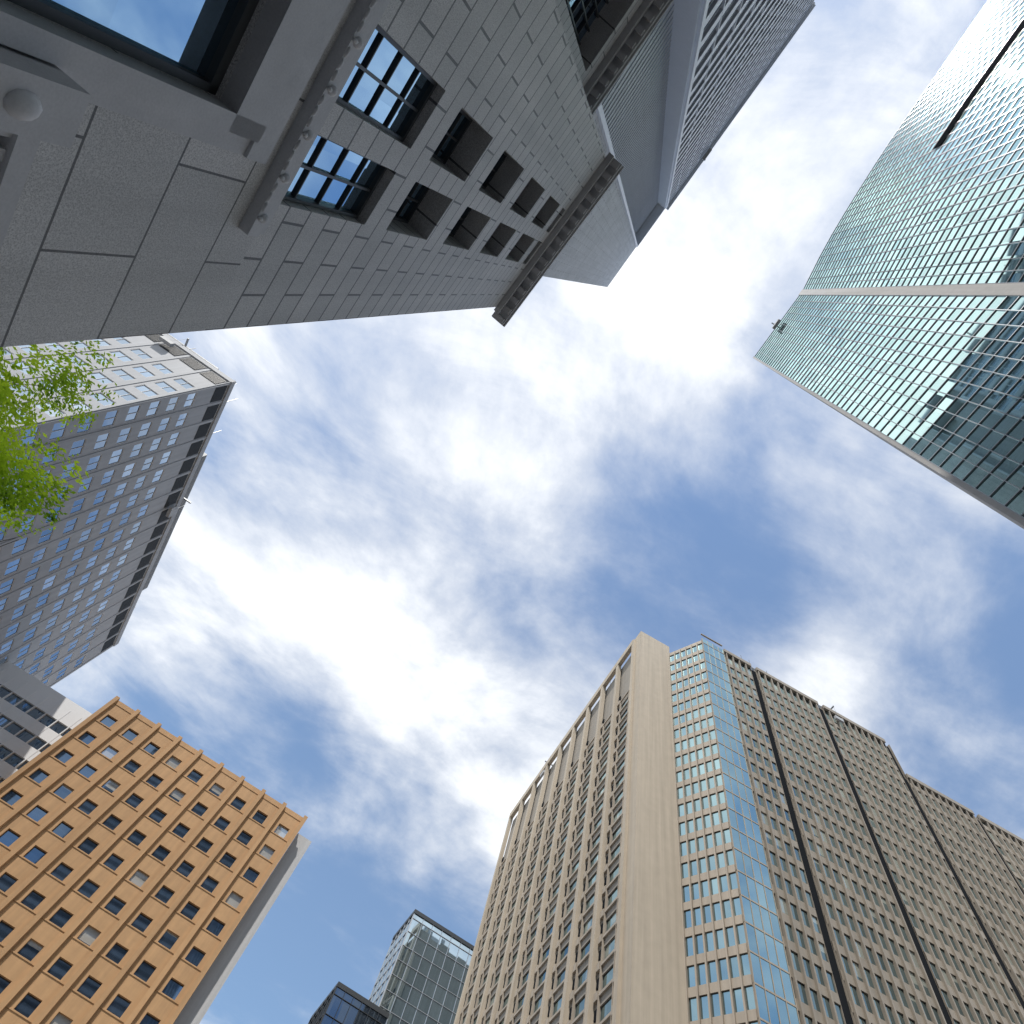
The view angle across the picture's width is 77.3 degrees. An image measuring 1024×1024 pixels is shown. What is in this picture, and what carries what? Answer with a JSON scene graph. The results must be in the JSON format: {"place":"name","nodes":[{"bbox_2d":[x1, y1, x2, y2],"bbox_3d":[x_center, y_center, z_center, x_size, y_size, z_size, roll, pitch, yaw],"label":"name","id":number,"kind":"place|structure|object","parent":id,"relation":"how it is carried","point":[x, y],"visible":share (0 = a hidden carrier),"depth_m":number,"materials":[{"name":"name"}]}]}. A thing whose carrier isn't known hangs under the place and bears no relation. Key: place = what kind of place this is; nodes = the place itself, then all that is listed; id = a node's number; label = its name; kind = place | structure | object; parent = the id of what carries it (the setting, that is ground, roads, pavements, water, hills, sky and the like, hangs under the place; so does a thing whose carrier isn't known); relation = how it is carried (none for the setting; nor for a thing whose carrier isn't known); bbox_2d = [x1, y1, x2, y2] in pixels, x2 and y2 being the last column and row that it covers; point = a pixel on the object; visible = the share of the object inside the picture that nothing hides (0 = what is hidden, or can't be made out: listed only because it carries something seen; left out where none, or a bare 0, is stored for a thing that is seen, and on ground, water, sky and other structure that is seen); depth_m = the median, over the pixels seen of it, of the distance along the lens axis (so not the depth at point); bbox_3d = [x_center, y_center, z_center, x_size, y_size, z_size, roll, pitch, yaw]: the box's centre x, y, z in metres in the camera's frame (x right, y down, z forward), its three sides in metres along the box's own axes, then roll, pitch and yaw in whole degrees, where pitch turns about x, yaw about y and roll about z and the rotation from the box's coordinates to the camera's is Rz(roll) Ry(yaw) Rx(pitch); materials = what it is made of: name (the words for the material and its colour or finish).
{"place":"outdoors","nodes":[
{"label":"outdoors","id":0,"kind":"place"},
{"bbox_2d":[0,696,307,1023],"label":"building facade","id":1,"kind":"structure","parent":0,"point":[55,996],"depth_m":81.38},
{"bbox_2d":[0,716,288,1023],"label":"windows","id":2,"kind":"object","parent":1,"relation":"in","point":[29,1004],"visible":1,"depth_m":80.88,"materials":[{"name":"blue glass"}]},
{"bbox_2d":[173,833,310,1023],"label":"white slab","id":3,"kind":"structure","parent":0,"point":[203,996],"depth_m":82.83,"materials":[{"name":"white concrete"}]},
{"bbox_2d":[0,0,623,346],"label":"facade","id":4,"kind":"structure","parent":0,"point":[134,192],"depth_m":7.42,"materials":[{"name":"grey stone"}]},
{"bbox_2d":[310,982,389,1023],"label":"tower","id":5,"kind":"structure","parent":0,"point":[333,1007],"depth_m":136.05,"materials":[{"name":"blue glass"}]},
{"bbox_2d":[308,985,336,1023],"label":"tower side mullions","id":6,"kind":"object","parent":5,"relation":"attached to","point":[321,1009],"visible":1,"depth_m":136.96,"materials":[{"name":"grey metal"}]},
{"bbox_2d":[310,991,333,1023],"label":"tower side glass","id":7,"kind":"object","parent":6,"relation":"attached to","point":[320,1011],"visible":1,"depth_m":136.87,"materials":[{"name":"glass"}]},
{"bbox_2d":[320,984,388,1023],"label":"window frames","id":8,"kind":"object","parent":5,"relation":"attached to","point":[348,1010],"visible":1,"depth_m":136.08,"materials":[{"name":"black metal"}]},
{"bbox_2d":[379,909,473,1023],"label":"tower","id":9,"kind":"structure","parent":0,"point":[415,996],"depth_m":171.19,"materials":[{"name":"grey glass"}]},
{"bbox_2d":[369,914,413,1005],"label":"tower side mullions","id":10,"kind":"object","parent":9,"relation":"attached to","point":[377,997],"visible":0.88,"depth_m":174.72,"materials":[{"name":"grey metal"}]},
{"bbox_2d":[369,917,411,1005],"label":"tower side glass","id":11,"kind":"object","parent":10,"relation":"attached to","point":[388,965],"visible":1,"depth_m":174.75,"materials":[{"name":"glass"}]},
{"bbox_2d":[379,913,471,1023],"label":"window frames","id":12,"kind":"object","parent":9,"relation":"attached to","point":[425,976],"visible":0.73,"depth_m":170.31,"materials":[{"name":"grey metal"}]},
{"bbox_2d":[51,0,1023,1023],"label":"sky","id":13,"kind":"structure","parent":0,"point":[408,554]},
{"bbox_2d":[454,631,689,1023],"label":"beige tower","id":14,"kind":"structure","parent":0,"point":[644,958],"depth_m":117.44,"materials":[{"name":"beige concrete"}]},
{"bbox_2d":[569,0,605,40],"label":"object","id":15,"kind":"structure","parent":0,"point":[578,10],"depth_m":19.57,"materials":[{"name":"black glass"}]},
{"bbox_2d":[543,0,734,286],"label":"tower","id":16,"kind":"structure","parent":0,"point":[637,115],"depth_m":60.91,"materials":[{"name":"grey concrete"}]},
{"bbox_2d":[702,148,711,160],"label":"rooftop equipment","id":17,"kind":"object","parent":16,"relation":"on","point":[705,156],"depth_m":124.44,"materials":[{"name":"metal"}]},
{"bbox_2d":[665,0,815,209],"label":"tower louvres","id":18,"kind":"object","parent":16,"relation":"attached to","point":[746,45],"depth_m":77.96,"materials":[{"name":"grey metal"}]},
{"bbox_2d":[669,640,757,1023],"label":"building facade","id":19,"kind":"structure","parent":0,"point":[719,986],"depth_m":98.48,"materials":[{"name":"blue glass"}]},
{"bbox_2d":[701,633,800,1023],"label":"window frames","id":20,"kind":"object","parent":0,"point":[759,1018],"visible":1,"depth_m":98.41,"materials":[{"name":"grey metal"}]},
{"bbox_2d":[702,638,798,1023],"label":"glass facade","id":21,"kind":"structure","parent":20,"relation":"in","point":[771,999],"depth_m":97.20,"materials":[{"name":"blue glass"}]},
{"bbox_2d":[723,649,1023,1023],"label":"beige tower","id":22,"kind":"structure","parent":0,"point":[852,1012],"depth_m":112.22,"materials":[{"name":"beige concrete"}]},
{"bbox_2d":[740,655,843,723],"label":"rooftop equipment","id":23,"kind":"object","parent":22,"relation":"on","point":[837,718],"depth_m":155.54,"materials":[{"name":"metal"}]},
{"bbox_2d":[753,283,1023,528],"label":"glass facade","id":24,"kind":"structure","parent":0,"point":[1004,493],"depth_m":64.02,"materials":[{"name":"teal glass"}]},
{"bbox_2d":[772,319,780,328],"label":"rooftop equipment","id":25,"kind":"object","parent":24,"relation":"on","point":[775,325],"depth_m":140.55,"materials":[{"name":"metal"}]},
{"bbox_2d":[754,295,1023,517],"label":"window frames","id":26,"kind":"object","parent":24,"relation":"attached to","point":[991,429],"visible":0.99,"depth_m":67.94,"materials":[{"name":"grey metal"}]},
{"label":"ground","id":27,"kind":"structure","parent":0,"visible":0},
{"bbox_2d":[0,382,44,546],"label":"tree trunk and limbs","id":28,"kind":"object","parent":27,"relation":"on","point":[6,493],"visible":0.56,"depth_m":9.09,"materials":[{"name":"brown plant"}]},
{"bbox_2d":[0,340,118,538],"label":"tree leaves","id":29,"kind":"object","parent":28,"relation":"on","point":[26,476],"visible":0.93,"depth_m":8.91,"materials":[{"name":"green plant"}]},
{"bbox_2d":[0,661,91,779],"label":"white banded wall","id":30,"kind":"structure","parent":27,"relation":"on","point":[23,685],"depth_m":96.90,"materials":[{"name":"white concrete"}]},
{"bbox_2d":[0,687,70,782],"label":"windows","id":31,"kind":"structure","parent":30,"relation":"in","point":[25,736],"depth_m":93.44,"materials":[{"name":"blue glass"}]},
{"bbox_2d":[0,381,235,686],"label":"tower wall","id":32,"kind":"structure","parent":27,"relation":"on","point":[196,429],"depth_m":101.85,"materials":[{"name":"white paint"}]},
{"bbox_2d":[0,393,195,683],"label":"windows","id":33,"kind":"structure","parent":32,"relation":"attached to","point":[107,422],"depth_m":97.06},
{"bbox_2d":[0,334,235,431],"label":"tower wall","id":34,"kind":"structure","parent":27,"relation":"on","point":[186,364],"depth_m":93.91,"materials":[{"name":"white paint"}]},
{"bbox_2d":[0,337,192,425],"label":"windows","id":35,"kind":"structure","parent":34,"relation":"in","point":[143,355],"depth_m":89.19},
{"bbox_2d":[555,0,673,115],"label":"granite building","id":36,"kind":"structure","parent":27,"relation":"on","point":[613,40],"depth_m":21.04,"materials":[{"name":"stone"}]},
{"bbox_2d":[565,0,608,45],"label":"granite mullions","id":37,"kind":"object","parent":36,"relation":"on","point":[583,12],"visible":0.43,"depth_m":19.27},
{"bbox_2d":[803,257,1023,289],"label":"window frames","id":38,"kind":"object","parent":27,"relation":"on","point":[990,272],"visible":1,"depth_m":78.48,"materials":[{"name":"grey metal"}]},
{"bbox_2d":[810,212,1023,277],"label":"window panes","id":39,"kind":"structure","parent":27,"relation":"on","point":[1006,239],"depth_m":77.76,"materials":[{"name":"teal glass"}]},
{"bbox_2d":[821,172,1023,255],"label":"window panes","id":40,"kind":"structure","parent":27,"relation":"on","point":[1004,198],"depth_m":81.36,"materials":[{"name":"teal glass"}]},
{"bbox_2d":[820,171,1023,255],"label":"window frames","id":41,"kind":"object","parent":40,"relation":"attached to","point":[994,193],"visible":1,"depth_m":84.53,"materials":[{"name":"grey metal"}]},
{"bbox_2d":[831,135,1023,234],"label":"window frames","id":42,"kind":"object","parent":27,"relation":"on","point":[980,163],"visible":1,"depth_m":87.74,"materials":[{"name":"grey metal"}]},
{"bbox_2d":[833,137,1023,233],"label":"window panes","id":43,"kind":"structure","parent":27,"relation":"on","point":[1015,156],"depth_m":85.15,"materials":[{"name":"teal glass"}]},
{"bbox_2d":[847,105,1023,209],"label":"window panes","id":44,"kind":"structure","parent":27,"relation":"on","point":[1005,130],"depth_m":89.21,"materials":[{"name":"teal glass"}]},
{"bbox_2d":[861,77,1023,186],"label":"window panes","id":45,"kind":"structure","parent":27,"relation":"on","point":[1011,95],"depth_m":91.73,"materials":[{"name":"teal glass"}]},
{"bbox_2d":[877,54,1023,161],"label":"window frames","id":46,"kind":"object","parent":27,"relation":"on","point":[1001,82],"visible":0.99,"depth_m":99.84,"materials":[{"name":"grey metal"}]},
{"bbox_2d":[878,54,1023,160],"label":"window panes","id":47,"kind":"structure","parent":27,"relation":"on","point":[994,84],"depth_m":98.06,"materials":[{"name":"teal glass"}]},
{"bbox_2d":[894,36,1023,136],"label":"window panes","id":48,"kind":"structure","parent":27,"relation":"on","point":[1000,64],"depth_m":101.74,"materials":[{"name":"glass"}]},
{"bbox_2d":[908,20,1023,114],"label":"tower mullions","id":49,"kind":"object","parent":27,"relation":"on","point":[982,58],"visible":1,"depth_m":105.15,"materials":[{"name":"white metal"}]},
{"bbox_2d":[911,23,1023,112],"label":"tower glass","id":50,"kind":"object","parent":27,"relation":"on","point":[999,44],"visible":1,"depth_m":104.75,"materials":[{"name":"glass"}]},
{"bbox_2d":[927,6,1023,89],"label":"window panes","id":51,"kind":"structure","parent":27,"relation":"on","point":[1007,24],"depth_m":105.70,"materials":[{"name":"glass"}]},
{"bbox_2d":[940,0,1023,69],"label":"tower mullions","id":52,"kind":"object","parent":27,"relation":"on","point":[1013,8],"visible":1,"depth_m":109.40,"materials":[{"name":"white metal"}]},
{"bbox_2d":[943,0,1023,66],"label":"window panes","id":53,"kind":"structure","parent":27,"relation":"on","point":[1016,7],"depth_m":109.01,"materials":[{"name":"glass"}]},
{"bbox_2d":[958,0,1011,43],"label":"tower mullions","id":54,"kind":"object","parent":27,"relation":"on","point":[986,16],"visible":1,"depth_m":114.54,"materials":[{"name":"white metal"}]},
{"bbox_2d":[961,0,1010,40],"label":"window panes","id":55,"kind":"structure","parent":27,"relation":"on","point":[986,15],"depth_m":114.46,"materials":[{"name":"glass"}]},
{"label":"tower body","id":56,"kind":"object","parent":27,"relation":"on","visible":0},
{"bbox_2d":[804,258,1023,288],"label":"window panes","id":57,"kind":"structure","parent":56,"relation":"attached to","point":[1005,276],"depth_m":75.06,"materials":[{"name":"teal glass"}]},
{"bbox_2d":[809,211,1023,278],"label":"tower mullions","id":58,"kind":"object","parent":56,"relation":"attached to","point":[998,230],"visible":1,"depth_m":81.21,"materials":[{"name":"grey metal"}]},
{"bbox_2d":[846,104,1023,210],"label":"tower mullions","id":59,"kind":"object","parent":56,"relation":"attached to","point":[983,133],"visible":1,"depth_m":90.91,"materials":[{"name":"grey metal"}]},
{"bbox_2d":[861,76,1023,185],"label":"tower mullions","id":60,"kind":"object","parent":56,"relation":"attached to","point":[999,99],"visible":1,"depth_m":93.96,"materials":[{"name":"grey metal"}]},
{"bbox_2d":[891,35,1023,138],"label":"tower mullions","id":61,"kind":"object","parent":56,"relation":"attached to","point":[982,64],"visible":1,"depth_m":103.00,"materials":[{"name":"grey metal"}]},
{"bbox_2d":[925,5,1023,90],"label":"tower mullions","id":62,"kind":"object","parent":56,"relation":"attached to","point":[1005,28],"visible":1,"depth_m":106.33,"materials":[{"name":"white metal"}]},
{"bbox_2d":[933,19,1023,148],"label":"facade recess","id":63,"kind":"object","parent":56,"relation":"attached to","point":[979,84],"visible":1,"depth_m":93.35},
{"bbox_3d":[-0.710,-39.363,0.354,37.100,28.400,62.000,40,-68,-3],"label":"granite building","id":64,"kind":"object","parent":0,"visible":0},
{"bbox_2d":[3,0,376,223],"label":"granite carvings","id":65,"kind":"object","parent":64,"relation":"attached to","point":[22,105],"visible":1,"depth_m":6.62,"materials":[{"name":"stone"}]},
{"bbox_2d":[8,0,530,245],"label":"window frames","id":66,"kind":"structure","parent":64,"relation":"on","point":[210,81],"depth_m":7.83,"materials":[{"name":"black metal"}]},
{"bbox_2d":[45,0,503,232],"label":"window glass","id":67,"kind":"object","parent":66,"relation":"in","point":[187,34],"depth_m":7.77,"materials":[{"name":"blue glass"}]},
{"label":"tower body","id":68,"kind":"object","parent":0,"visible":0},
{"bbox_2d":[159,334,218,369],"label":"rooftop equipment","id":69,"kind":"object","parent":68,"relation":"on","point":[167,341],"depth_m":107.49,"materials":[{"name":"metal"}]},
{"bbox_2d":[142,399,236,590],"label":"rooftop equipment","id":70,"kind":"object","parent":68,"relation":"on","point":[171,510],"depth_m":126.89,"materials":[{"name":"metal"}]}
]}

